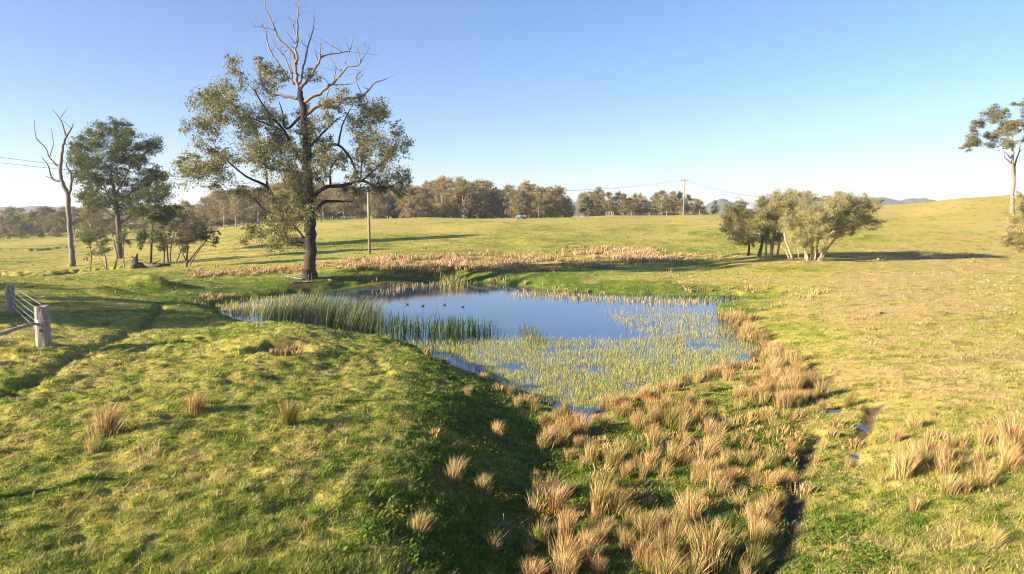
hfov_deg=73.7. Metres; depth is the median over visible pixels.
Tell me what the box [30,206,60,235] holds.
gum tree
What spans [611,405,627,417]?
rush tussock
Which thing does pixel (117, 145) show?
gum tree
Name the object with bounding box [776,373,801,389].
rush tussock
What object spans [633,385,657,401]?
rush tussock
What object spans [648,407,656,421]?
rush tussock
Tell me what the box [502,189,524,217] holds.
gum tree
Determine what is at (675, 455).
rush tussock
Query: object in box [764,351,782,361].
rush tussock
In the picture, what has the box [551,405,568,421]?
rush tussock
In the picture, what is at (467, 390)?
rush tussock
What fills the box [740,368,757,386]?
rush tussock
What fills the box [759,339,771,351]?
rush tussock
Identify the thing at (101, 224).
gum tree
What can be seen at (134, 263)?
stump
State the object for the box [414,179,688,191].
power cable
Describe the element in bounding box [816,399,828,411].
rush tussock
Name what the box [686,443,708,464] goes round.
rush tussock
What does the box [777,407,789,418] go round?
rush tussock
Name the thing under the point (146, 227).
gum tree
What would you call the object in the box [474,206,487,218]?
bush
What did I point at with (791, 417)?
rush tussock
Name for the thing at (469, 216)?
bush
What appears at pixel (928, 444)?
rush tussock
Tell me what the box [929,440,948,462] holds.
rush tussock
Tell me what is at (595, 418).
rush tussock
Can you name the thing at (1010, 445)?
rush tussock
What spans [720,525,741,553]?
rush tussock
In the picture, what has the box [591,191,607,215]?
gum tree
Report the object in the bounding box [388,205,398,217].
bush
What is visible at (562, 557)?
rush tussock
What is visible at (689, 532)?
rush tussock
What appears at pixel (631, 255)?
dry rushes
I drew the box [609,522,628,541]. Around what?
rush tussock
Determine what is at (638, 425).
rush tussock
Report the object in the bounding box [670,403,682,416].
rush tussock
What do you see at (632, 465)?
rush tussock
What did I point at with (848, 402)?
rush tussock
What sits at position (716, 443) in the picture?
rush tussock
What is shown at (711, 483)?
rush tussock
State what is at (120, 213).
gum tree
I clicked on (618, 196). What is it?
gum tree
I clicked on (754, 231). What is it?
paperbark tree
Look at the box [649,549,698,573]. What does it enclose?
rush tussock
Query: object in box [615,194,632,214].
gum tree
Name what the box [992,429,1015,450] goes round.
rush tussock
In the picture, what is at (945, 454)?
rush tussock
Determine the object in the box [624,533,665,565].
rush tussock
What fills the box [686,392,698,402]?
rush tussock
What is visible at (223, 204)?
gum tree
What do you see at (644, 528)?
rush tussock
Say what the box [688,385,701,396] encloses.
rush tussock
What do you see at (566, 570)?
rush tussock
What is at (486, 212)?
gum tree
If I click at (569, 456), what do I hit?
rush tussock
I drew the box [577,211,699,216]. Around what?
boundary fence
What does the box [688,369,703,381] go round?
rush tussock
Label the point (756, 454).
rush tussock
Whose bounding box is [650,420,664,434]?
rush tussock
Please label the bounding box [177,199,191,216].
gum tree
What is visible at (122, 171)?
power cable
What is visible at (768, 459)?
rush tussock
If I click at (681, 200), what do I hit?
gum tree
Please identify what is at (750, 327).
rush tussock
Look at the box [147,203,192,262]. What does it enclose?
sapling clump
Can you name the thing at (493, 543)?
rush tussock
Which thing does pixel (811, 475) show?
rush tussock
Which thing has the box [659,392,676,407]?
rush tussock
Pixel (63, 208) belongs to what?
gum tree
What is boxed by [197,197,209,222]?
gum tree
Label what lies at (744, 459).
rush tussock
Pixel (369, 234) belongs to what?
power pole
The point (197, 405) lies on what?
rush tussock
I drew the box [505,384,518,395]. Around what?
rush tussock
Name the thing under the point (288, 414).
rush tussock
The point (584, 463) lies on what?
rush tussock
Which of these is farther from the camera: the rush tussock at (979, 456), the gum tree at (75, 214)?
the gum tree at (75, 214)
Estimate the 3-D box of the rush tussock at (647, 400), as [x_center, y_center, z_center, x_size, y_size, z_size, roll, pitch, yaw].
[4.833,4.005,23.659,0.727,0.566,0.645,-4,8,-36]
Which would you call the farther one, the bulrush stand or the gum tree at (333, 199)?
the gum tree at (333, 199)
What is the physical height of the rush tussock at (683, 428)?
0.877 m
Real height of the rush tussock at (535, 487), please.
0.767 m
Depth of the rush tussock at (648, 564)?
12.60 m
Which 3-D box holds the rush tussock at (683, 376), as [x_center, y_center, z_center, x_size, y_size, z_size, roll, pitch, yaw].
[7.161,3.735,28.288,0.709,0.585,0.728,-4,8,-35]
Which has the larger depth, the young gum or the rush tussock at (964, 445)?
the young gum
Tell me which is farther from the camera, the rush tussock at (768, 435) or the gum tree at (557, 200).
the gum tree at (557, 200)
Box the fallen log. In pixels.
[138,260,171,266]
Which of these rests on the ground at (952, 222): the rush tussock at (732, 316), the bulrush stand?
the rush tussock at (732, 316)
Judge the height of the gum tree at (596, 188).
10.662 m
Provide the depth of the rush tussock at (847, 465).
17.20 m
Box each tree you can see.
[0,207,18,231]
[0,210,16,236]
[4,206,22,227]
[9,208,28,229]
[17,212,38,236]
[18,209,46,235]
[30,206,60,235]
[34,109,79,265]
[35,206,50,223]
[41,209,73,236]
[44,209,64,227]
[48,205,79,229]
[62,116,171,258]
[62,206,81,232]
[72,203,112,242]
[73,207,89,231]
[87,215,106,230]
[93,209,110,230]
[103,211,124,231]
[113,210,128,226]
[120,209,140,231]
[125,214,148,229]
[131,228,136,241]
[134,205,165,229]
[138,216,147,228]
[158,0,415,279]
[175,208,200,229]
[176,201,195,218]
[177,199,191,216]
[189,224,220,265]
[193,203,205,226]
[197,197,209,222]
[199,195,210,204]
[201,193,218,215]
[205,198,229,226]
[208,188,239,226]
[217,200,228,228]
[221,189,251,224]
[228,184,250,217]
[228,194,241,226]
[235,189,260,222]
[243,191,272,222]
[254,186,269,222]
[261,183,285,217]
[267,182,286,218]
[271,185,298,221]
[280,189,303,218]
[316,183,330,219]
[321,190,337,219]
[327,182,346,218]
[327,188,339,218]
[328,188,356,219]
[340,185,363,218]
[346,190,364,218]
[351,191,373,217]
[355,190,373,218]
[362,189,388,218]
[372,183,398,218]
[380,183,404,216]
[394,188,417,217]
[394,193,414,217]
[400,188,424,217]
[406,186,424,217]
[416,185,430,215]
[419,180,438,212]
[422,181,442,217]
[427,175,451,217]
[427,180,444,216]
[433,177,464,217]
[440,176,472,218]
[443,185,464,217]
[448,180,477,218]
[465,180,476,214]
[466,179,493,216]
[466,183,492,218]
[472,180,496,218]
[479,182,499,218]
[488,186,500,218]
[492,189,507,218]
[493,183,521,217]
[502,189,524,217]
[512,189,529,213]
[515,180,540,217]
[523,184,539,214]
[528,185,543,217]
[530,193,545,217]
[535,190,547,217]
[537,186,563,217]
[545,185,572,216]
[547,185,563,209]
[560,199,575,215]
[565,194,576,217]
[574,196,581,216]
[576,191,592,216]
[579,195,591,216]
[581,191,597,215]
[590,190,603,215]
[591,186,606,211]
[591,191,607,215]
[601,191,616,214]
[613,192,623,214]
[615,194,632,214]
[622,197,636,215]
[629,194,639,211]
[635,193,648,215]
[638,195,649,215]
[647,191,663,212]
[647,197,654,208]
[652,190,672,214]
[660,194,672,211]
[664,191,678,213]
[667,193,682,214]
[673,190,682,214]
[677,198,690,211]
[685,193,693,209]
[690,200,699,213]
[695,200,704,212]
[711,201,718,213]
[716,194,784,258]
[762,187,798,257]
[766,187,887,260]
[954,98,1023,213]
[994,191,1023,253]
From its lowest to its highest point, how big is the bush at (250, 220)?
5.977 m
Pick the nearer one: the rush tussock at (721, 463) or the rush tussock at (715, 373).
the rush tussock at (721, 463)
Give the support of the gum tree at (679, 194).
on the ground at (952, 222)
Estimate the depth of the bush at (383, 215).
217.25 m
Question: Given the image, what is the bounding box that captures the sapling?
[83,231,97,270]
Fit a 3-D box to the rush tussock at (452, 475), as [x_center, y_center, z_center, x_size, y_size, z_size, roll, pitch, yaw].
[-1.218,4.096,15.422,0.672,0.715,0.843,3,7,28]
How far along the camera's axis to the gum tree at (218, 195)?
219.34 m
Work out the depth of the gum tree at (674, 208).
211.53 m
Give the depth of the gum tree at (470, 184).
214.90 m
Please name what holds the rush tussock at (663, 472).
on the ground at (952, 222)
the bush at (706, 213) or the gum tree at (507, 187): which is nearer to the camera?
the gum tree at (507, 187)
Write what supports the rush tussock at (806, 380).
on the ground at (952, 222)
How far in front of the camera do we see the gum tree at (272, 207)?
212.47 m
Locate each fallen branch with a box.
[280,273,301,278]
[291,273,314,282]
[495,513,529,540]
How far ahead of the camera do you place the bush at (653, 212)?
213.71 m
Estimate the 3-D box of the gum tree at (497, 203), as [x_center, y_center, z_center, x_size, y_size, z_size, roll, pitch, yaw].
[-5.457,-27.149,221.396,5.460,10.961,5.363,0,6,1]
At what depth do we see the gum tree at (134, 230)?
149.35 m
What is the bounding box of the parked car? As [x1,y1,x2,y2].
[516,212,525,218]
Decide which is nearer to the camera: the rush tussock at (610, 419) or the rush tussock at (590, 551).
the rush tussock at (590, 551)
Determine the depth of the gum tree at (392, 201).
225.33 m
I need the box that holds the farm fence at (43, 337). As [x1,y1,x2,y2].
[0,283,51,346]
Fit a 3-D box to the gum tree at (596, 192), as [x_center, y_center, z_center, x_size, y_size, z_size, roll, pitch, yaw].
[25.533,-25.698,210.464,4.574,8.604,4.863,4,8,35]
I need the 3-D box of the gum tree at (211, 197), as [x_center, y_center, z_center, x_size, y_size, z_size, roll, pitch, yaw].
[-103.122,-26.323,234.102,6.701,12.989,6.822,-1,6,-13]
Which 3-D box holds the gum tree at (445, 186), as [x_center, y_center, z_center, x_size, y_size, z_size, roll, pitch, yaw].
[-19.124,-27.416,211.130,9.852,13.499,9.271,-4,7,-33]
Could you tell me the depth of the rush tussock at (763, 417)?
21.67 m
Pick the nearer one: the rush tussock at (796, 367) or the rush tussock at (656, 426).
the rush tussock at (656, 426)
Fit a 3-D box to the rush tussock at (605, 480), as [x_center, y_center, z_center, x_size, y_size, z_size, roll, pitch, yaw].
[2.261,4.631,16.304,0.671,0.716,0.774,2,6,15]
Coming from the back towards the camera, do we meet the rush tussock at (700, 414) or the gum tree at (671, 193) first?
the gum tree at (671, 193)
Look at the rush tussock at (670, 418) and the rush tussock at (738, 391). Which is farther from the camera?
the rush tussock at (738, 391)
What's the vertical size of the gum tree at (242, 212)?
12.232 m
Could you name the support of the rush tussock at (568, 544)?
on the ground at (952, 222)
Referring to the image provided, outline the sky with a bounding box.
[0,0,1023,211]
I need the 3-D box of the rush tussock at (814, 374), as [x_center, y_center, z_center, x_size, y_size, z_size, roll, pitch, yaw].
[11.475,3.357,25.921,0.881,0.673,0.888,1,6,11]
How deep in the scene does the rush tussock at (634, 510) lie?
15.19 m
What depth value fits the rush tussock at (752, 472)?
17.16 m
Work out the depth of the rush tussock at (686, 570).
12.55 m
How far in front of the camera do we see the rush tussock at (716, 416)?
22.24 m
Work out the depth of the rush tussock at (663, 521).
14.39 m
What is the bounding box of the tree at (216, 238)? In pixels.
[189,224,220,265]
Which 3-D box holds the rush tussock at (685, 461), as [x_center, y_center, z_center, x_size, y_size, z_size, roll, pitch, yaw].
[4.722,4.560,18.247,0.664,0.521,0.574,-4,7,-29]
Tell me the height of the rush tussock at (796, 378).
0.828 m
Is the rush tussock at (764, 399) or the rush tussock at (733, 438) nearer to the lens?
the rush tussock at (733, 438)
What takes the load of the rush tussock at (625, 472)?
on the ground at (952, 222)
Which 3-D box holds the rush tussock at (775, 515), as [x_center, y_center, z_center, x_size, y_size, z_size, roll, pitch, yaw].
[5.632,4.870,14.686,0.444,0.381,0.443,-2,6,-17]
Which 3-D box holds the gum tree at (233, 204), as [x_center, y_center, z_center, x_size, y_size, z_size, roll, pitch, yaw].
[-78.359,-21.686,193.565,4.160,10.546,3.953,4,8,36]
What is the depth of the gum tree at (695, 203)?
216.22 m
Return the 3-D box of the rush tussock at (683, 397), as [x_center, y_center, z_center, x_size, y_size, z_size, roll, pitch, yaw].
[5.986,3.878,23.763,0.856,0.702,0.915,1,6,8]
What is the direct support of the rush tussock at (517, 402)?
on the ground at (952, 222)
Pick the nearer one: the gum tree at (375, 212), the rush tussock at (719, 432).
the rush tussock at (719, 432)
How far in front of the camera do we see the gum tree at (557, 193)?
225.90 m
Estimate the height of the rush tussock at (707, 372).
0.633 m
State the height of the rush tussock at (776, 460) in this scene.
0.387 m
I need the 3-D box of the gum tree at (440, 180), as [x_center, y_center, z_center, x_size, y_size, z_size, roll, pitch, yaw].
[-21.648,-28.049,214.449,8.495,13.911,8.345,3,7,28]
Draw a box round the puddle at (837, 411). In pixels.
[828,410,842,413]
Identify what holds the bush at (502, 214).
on the ground at (952, 222)
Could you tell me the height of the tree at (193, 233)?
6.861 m
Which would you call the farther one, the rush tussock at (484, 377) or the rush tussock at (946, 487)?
the rush tussock at (484, 377)
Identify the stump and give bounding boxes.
[130,253,138,268]
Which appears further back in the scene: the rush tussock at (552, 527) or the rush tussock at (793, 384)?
the rush tussock at (793, 384)
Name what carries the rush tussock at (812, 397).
on the ground at (952, 222)
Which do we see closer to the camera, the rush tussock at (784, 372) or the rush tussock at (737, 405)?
the rush tussock at (737, 405)
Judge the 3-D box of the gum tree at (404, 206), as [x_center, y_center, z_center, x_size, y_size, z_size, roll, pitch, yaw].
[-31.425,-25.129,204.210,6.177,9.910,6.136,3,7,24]
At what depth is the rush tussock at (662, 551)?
12.73 m
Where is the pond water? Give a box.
[215,282,761,422]
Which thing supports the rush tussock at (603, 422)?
on the ground at (952, 222)
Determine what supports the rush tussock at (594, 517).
on the ground at (952, 222)
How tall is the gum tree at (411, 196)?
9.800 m
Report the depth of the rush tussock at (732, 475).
16.92 m
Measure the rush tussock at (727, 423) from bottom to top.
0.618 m
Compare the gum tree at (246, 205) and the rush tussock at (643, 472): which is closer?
the rush tussock at (643, 472)
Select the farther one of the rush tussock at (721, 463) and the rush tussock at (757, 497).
the rush tussock at (721, 463)
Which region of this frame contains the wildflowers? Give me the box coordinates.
[24,342,963,569]
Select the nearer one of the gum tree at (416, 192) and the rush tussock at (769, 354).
the rush tussock at (769, 354)
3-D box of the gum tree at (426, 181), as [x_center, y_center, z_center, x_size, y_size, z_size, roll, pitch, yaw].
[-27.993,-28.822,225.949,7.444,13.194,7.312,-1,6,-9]
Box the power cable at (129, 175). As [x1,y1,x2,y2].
[5,163,366,187]
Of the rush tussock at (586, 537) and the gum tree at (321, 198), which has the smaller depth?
the rush tussock at (586, 537)
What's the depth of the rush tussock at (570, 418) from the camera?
21.27 m
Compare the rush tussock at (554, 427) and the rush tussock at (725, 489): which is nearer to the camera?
the rush tussock at (725, 489)
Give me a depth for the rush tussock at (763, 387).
24.48 m
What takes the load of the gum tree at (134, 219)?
on the ground at (952, 222)
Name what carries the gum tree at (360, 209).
on the ground at (952, 222)
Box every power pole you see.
[363,189,370,253]
[681,179,688,214]
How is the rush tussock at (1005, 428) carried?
on the ground at (952, 222)
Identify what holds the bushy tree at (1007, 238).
on the ground at (952, 222)
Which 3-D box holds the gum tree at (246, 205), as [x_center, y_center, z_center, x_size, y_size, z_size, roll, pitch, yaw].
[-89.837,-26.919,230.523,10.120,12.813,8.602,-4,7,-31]
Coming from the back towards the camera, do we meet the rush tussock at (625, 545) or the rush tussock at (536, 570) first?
the rush tussock at (625, 545)
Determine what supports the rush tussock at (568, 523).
on the ground at (952, 222)
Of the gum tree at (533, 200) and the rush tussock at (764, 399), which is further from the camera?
the gum tree at (533, 200)
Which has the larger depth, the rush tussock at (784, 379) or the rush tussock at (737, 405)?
the rush tussock at (784, 379)
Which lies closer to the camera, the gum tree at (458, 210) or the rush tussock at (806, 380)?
the rush tussock at (806, 380)
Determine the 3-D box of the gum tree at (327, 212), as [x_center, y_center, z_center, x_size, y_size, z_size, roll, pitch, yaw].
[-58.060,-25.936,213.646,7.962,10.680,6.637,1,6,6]
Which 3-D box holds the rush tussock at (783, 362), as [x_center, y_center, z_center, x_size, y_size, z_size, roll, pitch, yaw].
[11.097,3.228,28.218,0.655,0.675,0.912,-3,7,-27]
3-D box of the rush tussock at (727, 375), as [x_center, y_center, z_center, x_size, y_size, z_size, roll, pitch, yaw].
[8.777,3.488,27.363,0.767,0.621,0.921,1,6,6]
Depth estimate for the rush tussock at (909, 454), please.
16.16 m
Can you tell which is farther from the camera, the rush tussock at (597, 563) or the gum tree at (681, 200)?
the gum tree at (681, 200)
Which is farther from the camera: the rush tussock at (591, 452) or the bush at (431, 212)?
the bush at (431, 212)
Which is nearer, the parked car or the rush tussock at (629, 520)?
the rush tussock at (629, 520)
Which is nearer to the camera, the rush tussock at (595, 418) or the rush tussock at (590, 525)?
the rush tussock at (590, 525)
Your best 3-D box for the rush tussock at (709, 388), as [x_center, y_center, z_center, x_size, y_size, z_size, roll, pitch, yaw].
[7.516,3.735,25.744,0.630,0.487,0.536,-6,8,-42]
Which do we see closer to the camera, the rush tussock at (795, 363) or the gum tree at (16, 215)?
the rush tussock at (795, 363)
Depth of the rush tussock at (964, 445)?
17.07 m
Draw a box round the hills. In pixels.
[0,195,935,216]
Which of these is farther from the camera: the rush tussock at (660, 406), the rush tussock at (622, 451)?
the rush tussock at (660, 406)
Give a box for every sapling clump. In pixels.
[76,224,132,269]
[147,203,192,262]
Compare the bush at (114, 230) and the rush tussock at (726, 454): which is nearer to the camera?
the rush tussock at (726, 454)
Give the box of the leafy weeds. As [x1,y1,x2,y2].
[29,353,900,573]
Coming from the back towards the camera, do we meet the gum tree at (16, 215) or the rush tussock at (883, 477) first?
the gum tree at (16, 215)
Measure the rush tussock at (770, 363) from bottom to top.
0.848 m
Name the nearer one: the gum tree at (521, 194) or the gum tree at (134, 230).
the gum tree at (134, 230)
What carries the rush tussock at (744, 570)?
on the ground at (952, 222)
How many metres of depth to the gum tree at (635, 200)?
212.38 m
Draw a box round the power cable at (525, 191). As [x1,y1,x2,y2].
[399,179,680,191]
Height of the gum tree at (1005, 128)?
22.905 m
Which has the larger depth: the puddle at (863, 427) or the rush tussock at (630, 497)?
the puddle at (863, 427)
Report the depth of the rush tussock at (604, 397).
24.69 m
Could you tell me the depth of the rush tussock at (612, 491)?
15.91 m
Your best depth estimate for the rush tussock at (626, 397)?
23.97 m
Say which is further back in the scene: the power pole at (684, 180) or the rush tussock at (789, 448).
the power pole at (684, 180)
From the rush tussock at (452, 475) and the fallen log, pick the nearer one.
the rush tussock at (452, 475)
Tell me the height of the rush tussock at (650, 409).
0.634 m
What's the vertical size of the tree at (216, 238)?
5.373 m
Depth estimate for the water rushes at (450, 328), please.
38.85 m
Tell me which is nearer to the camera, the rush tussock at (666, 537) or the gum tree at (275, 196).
the rush tussock at (666, 537)
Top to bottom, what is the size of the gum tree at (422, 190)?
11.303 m
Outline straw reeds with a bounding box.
[215,272,762,316]
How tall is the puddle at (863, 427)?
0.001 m
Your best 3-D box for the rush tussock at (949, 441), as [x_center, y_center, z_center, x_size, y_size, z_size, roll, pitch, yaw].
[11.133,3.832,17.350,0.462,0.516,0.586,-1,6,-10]
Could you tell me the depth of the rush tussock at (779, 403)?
22.98 m
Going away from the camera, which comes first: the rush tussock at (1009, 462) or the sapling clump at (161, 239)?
the rush tussock at (1009, 462)
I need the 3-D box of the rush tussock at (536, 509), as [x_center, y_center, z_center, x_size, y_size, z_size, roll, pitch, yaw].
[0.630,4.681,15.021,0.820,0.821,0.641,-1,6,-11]
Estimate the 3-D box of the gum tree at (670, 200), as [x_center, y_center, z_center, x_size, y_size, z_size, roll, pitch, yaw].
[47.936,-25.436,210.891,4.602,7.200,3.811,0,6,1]
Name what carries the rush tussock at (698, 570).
on the ground at (952, 222)
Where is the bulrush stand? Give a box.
[251,287,389,333]
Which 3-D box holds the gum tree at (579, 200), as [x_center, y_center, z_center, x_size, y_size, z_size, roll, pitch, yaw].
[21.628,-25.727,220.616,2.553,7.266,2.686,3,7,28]
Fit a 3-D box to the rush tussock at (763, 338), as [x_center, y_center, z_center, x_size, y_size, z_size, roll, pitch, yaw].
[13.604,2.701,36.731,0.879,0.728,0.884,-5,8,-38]
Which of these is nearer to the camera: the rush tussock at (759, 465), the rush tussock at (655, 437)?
the rush tussock at (759, 465)
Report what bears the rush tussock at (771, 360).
on the ground at (952, 222)
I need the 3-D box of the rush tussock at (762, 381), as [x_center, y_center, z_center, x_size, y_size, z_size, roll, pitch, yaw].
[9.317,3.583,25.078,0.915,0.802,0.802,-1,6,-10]
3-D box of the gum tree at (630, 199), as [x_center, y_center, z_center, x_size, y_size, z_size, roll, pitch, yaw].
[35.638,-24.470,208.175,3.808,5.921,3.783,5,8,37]
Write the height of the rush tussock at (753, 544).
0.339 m
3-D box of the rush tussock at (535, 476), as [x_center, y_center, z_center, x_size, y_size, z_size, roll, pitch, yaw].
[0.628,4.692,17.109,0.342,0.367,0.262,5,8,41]
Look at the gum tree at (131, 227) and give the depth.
230.72 m
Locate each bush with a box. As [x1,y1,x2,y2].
[0,227,11,239]
[8,223,28,238]
[30,225,44,236]
[48,227,61,237]
[106,225,115,235]
[154,223,164,232]
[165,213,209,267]
[205,219,216,229]
[238,209,256,225]
[251,206,267,223]
[330,209,342,218]
[378,210,388,218]
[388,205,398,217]
[421,208,431,216]
[430,205,439,216]
[440,205,452,217]
[462,209,477,218]
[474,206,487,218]
[494,204,507,217]
[649,206,659,214]
[680,205,690,214]
[699,206,708,214]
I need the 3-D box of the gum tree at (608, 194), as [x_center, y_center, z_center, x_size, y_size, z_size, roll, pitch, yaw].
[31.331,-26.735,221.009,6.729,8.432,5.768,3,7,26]
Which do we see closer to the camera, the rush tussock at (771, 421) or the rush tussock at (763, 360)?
the rush tussock at (771, 421)
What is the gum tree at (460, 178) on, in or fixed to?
on the ground at (952, 222)
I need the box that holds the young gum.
[121,180,178,262]
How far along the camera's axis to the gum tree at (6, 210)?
247.69 m
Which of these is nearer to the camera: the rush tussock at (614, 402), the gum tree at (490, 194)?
the rush tussock at (614, 402)
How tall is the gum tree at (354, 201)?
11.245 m
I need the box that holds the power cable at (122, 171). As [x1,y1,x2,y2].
[0,157,284,184]
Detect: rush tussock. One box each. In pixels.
[83,431,102,453]
[85,400,137,436]
[183,387,212,416]
[270,394,305,426]
[404,510,434,536]
[438,453,469,486]
[463,384,474,397]
[473,472,494,498]
[477,371,489,381]
[485,527,503,553]
[488,419,504,439]
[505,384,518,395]
[512,394,522,408]
[517,549,548,573]
[523,537,537,554]
[524,395,545,411]
[525,486,552,515]
[525,516,554,548]
[529,472,548,500]
[531,470,539,479]
[535,428,553,449]
[538,410,554,426]
[540,468,566,493]
[541,476,575,515]
[542,423,561,442]
[545,420,561,437]
[547,525,596,570]
[547,551,581,573]
[548,520,557,533]
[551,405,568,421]
[551,505,579,537]
[553,414,567,431]
[553,543,580,573]
[554,427,574,445]
[559,506,576,524]
[560,398,572,413]
[560,408,584,429]
[561,420,575,438]
[565,448,575,459]
[572,411,593,436]
[572,433,585,448]
[576,454,590,468]
[576,527,605,564]
[577,527,597,549]
[582,436,602,462]
[583,475,616,520]
[584,519,598,534]
[587,505,602,521]
[587,552,608,572]
[590,411,598,422]
[593,520,608,544]
[596,469,618,491]
[597,514,619,534]
[598,414,608,426]
[599,391,613,408]
[600,447,612,460]
[601,543,613,556]
[603,413,617,426]
[603,440,626,469]
[604,483,623,497]
[605,485,633,517]
[606,394,625,410]
[607,440,631,461]
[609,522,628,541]
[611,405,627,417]
[613,474,623,488]
[614,526,636,552]
[617,392,634,407]
[618,461,632,479]
[618,485,633,504]
[619,435,646,457]
[621,402,637,416]
[621,502,642,523]
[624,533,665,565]
[625,460,637,470]
[627,411,641,426]
[628,447,646,465]
[630,506,663,540]
[631,503,639,514]
[632,403,649,430]
[632,512,647,529]
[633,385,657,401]
[637,546,660,573]
[638,459,652,478]
[639,446,663,473]
[641,395,654,410]
[643,426,667,449]
[646,442,664,459]
[647,401,658,417]
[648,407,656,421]
[648,518,687,557]
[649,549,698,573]
[650,393,671,415]
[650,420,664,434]
[651,408,666,424]
[651,508,673,530]
[654,538,686,573]
[655,381,668,392]
[656,455,675,477]
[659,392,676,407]
[662,403,689,427]
[664,440,686,465]
[665,379,684,392]
[665,439,677,453]
[666,504,689,529]
[666,510,692,540]
[669,487,707,519]
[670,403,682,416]
[674,392,694,407]
[674,398,692,416]
[675,409,691,431]
[678,540,690,555]
[679,373,690,383]
[679,451,694,466]
[680,431,696,445]
[680,552,691,564]
[680,552,702,573]
[681,547,717,573]
[683,510,747,572]
[685,458,708,474]
[685,524,695,537]
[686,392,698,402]
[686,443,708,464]
[687,465,705,484]
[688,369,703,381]
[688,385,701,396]
[691,373,704,383]
[691,400,713,424]
[694,422,701,431]
[694,486,707,500]
[697,432,721,460]
[700,414,718,434]
[701,433,725,452]
[701,461,725,491]
[702,454,717,476]
[703,366,719,378]
[703,382,716,392]
[709,364,723,377]
[709,406,724,421]
[713,421,733,442]
[713,453,727,471]
[713,468,728,483]
[715,478,735,495]
[719,445,734,466]
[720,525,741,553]
[721,357,733,370]
[721,366,736,381]
[722,413,732,429]
[723,465,739,484]
[727,310,740,323]
[730,382,746,396]
[730,431,740,442]
[732,395,744,410]
[732,486,745,508]
[735,448,755,466]
[736,313,749,323]
[736,557,752,572]
[737,324,750,337]
[739,318,753,327]
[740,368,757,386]
[740,498,772,522]
[740,564,757,573]
[743,542,773,569]
[744,323,758,334]
[744,395,759,407]
[745,384,761,402]
[745,516,780,544]
[745,517,768,533]
[746,388,761,402]
[746,540,759,555]
[748,472,763,488]
[750,466,759,476]
[751,326,768,341]
[751,448,759,459]
[751,490,762,502]
[752,455,769,472]
[753,376,773,391]
[754,366,771,381]
[754,381,771,396]
[755,389,770,404]
[756,363,783,381]
[757,409,770,422]
[758,493,783,511]
[759,332,771,344]
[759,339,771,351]
[759,350,767,364]
[760,345,783,360]
[760,471,782,487]
[764,339,781,350]
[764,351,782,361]
[764,429,774,438]
[764,452,773,464]
[764,504,780,523]
[765,355,785,372]
[766,356,780,367]
[766,380,783,394]
[767,340,779,351]
[767,414,779,427]
[769,452,781,464]
[770,368,789,382]
[772,367,797,382]
[772,378,789,396]
[772,391,779,402]
[772,391,791,409]
[773,360,786,371]
[774,466,798,484]
[775,492,788,506]
[776,341,785,355]
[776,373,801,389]
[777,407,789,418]
[780,388,796,408]
[782,347,797,363]
[782,349,791,360]
[785,440,797,453]
[787,370,804,387]
[787,375,804,395]
[789,353,807,369]
[789,409,798,423]
[789,468,800,482]
[790,360,802,370]
[791,397,800,407]
[793,362,802,373]
[793,363,807,374]
[793,371,813,389]
[793,387,808,400]
[794,390,810,403]
[802,372,816,388]
[803,367,820,381]
[806,387,819,402]
[807,469,815,479]
[812,452,821,464]
[813,376,833,399]
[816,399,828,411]
[820,436,832,450]
[842,392,859,408]
[844,457,856,467]
[879,473,886,482]
[882,447,923,479]
[889,429,905,441]
[890,448,923,471]
[903,411,924,429]
[906,489,927,512]
[910,437,924,449]
[914,437,936,463]
[915,428,940,456]
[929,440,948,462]
[933,443,953,463]
[933,455,954,471]
[935,443,955,460]
[936,445,959,475]
[936,470,965,497]
[942,430,962,447]
[955,451,969,465]
[958,434,967,449]
[960,474,977,494]
[965,448,999,480]
[973,421,995,444]
[975,445,989,461]
[976,423,997,444]
[976,468,996,487]
[980,410,1023,448]
[985,522,1011,546]
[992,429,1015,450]
[994,435,1022,455]
[994,443,1023,471]
[994,446,1007,461]
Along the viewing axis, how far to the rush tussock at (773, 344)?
31.90 m
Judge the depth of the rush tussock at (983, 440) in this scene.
17.18 m
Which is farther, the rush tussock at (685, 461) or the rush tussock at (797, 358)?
the rush tussock at (797, 358)
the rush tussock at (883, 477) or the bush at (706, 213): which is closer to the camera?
the rush tussock at (883, 477)
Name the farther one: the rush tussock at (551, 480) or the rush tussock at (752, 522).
the rush tussock at (551, 480)
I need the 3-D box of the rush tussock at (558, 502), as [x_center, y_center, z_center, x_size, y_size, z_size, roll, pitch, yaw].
[1.048,4.676,15.174,0.891,0.824,0.925,4,7,32]
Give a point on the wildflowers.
(500, 493)
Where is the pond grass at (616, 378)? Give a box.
[408,306,760,407]
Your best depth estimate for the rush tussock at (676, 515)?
14.48 m
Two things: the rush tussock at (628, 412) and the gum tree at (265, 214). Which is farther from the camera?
the gum tree at (265, 214)
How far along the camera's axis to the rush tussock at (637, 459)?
18.27 m
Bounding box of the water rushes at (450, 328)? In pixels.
[376,308,546,344]
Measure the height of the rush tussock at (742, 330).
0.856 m
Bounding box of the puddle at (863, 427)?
[855,425,869,429]
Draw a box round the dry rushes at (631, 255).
[178,243,1023,537]
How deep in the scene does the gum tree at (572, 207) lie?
254.89 m
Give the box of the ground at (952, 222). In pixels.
[0,194,1023,573]
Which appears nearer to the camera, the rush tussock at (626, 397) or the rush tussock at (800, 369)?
the rush tussock at (626, 397)
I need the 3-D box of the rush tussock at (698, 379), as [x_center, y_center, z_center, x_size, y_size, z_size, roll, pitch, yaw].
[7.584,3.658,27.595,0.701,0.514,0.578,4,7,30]
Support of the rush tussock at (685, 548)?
on the ground at (952, 222)
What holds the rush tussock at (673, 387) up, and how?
on the ground at (952, 222)
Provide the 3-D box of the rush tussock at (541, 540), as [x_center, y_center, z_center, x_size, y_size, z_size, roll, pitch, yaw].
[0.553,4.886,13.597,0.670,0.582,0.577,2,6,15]
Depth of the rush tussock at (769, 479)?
16.39 m

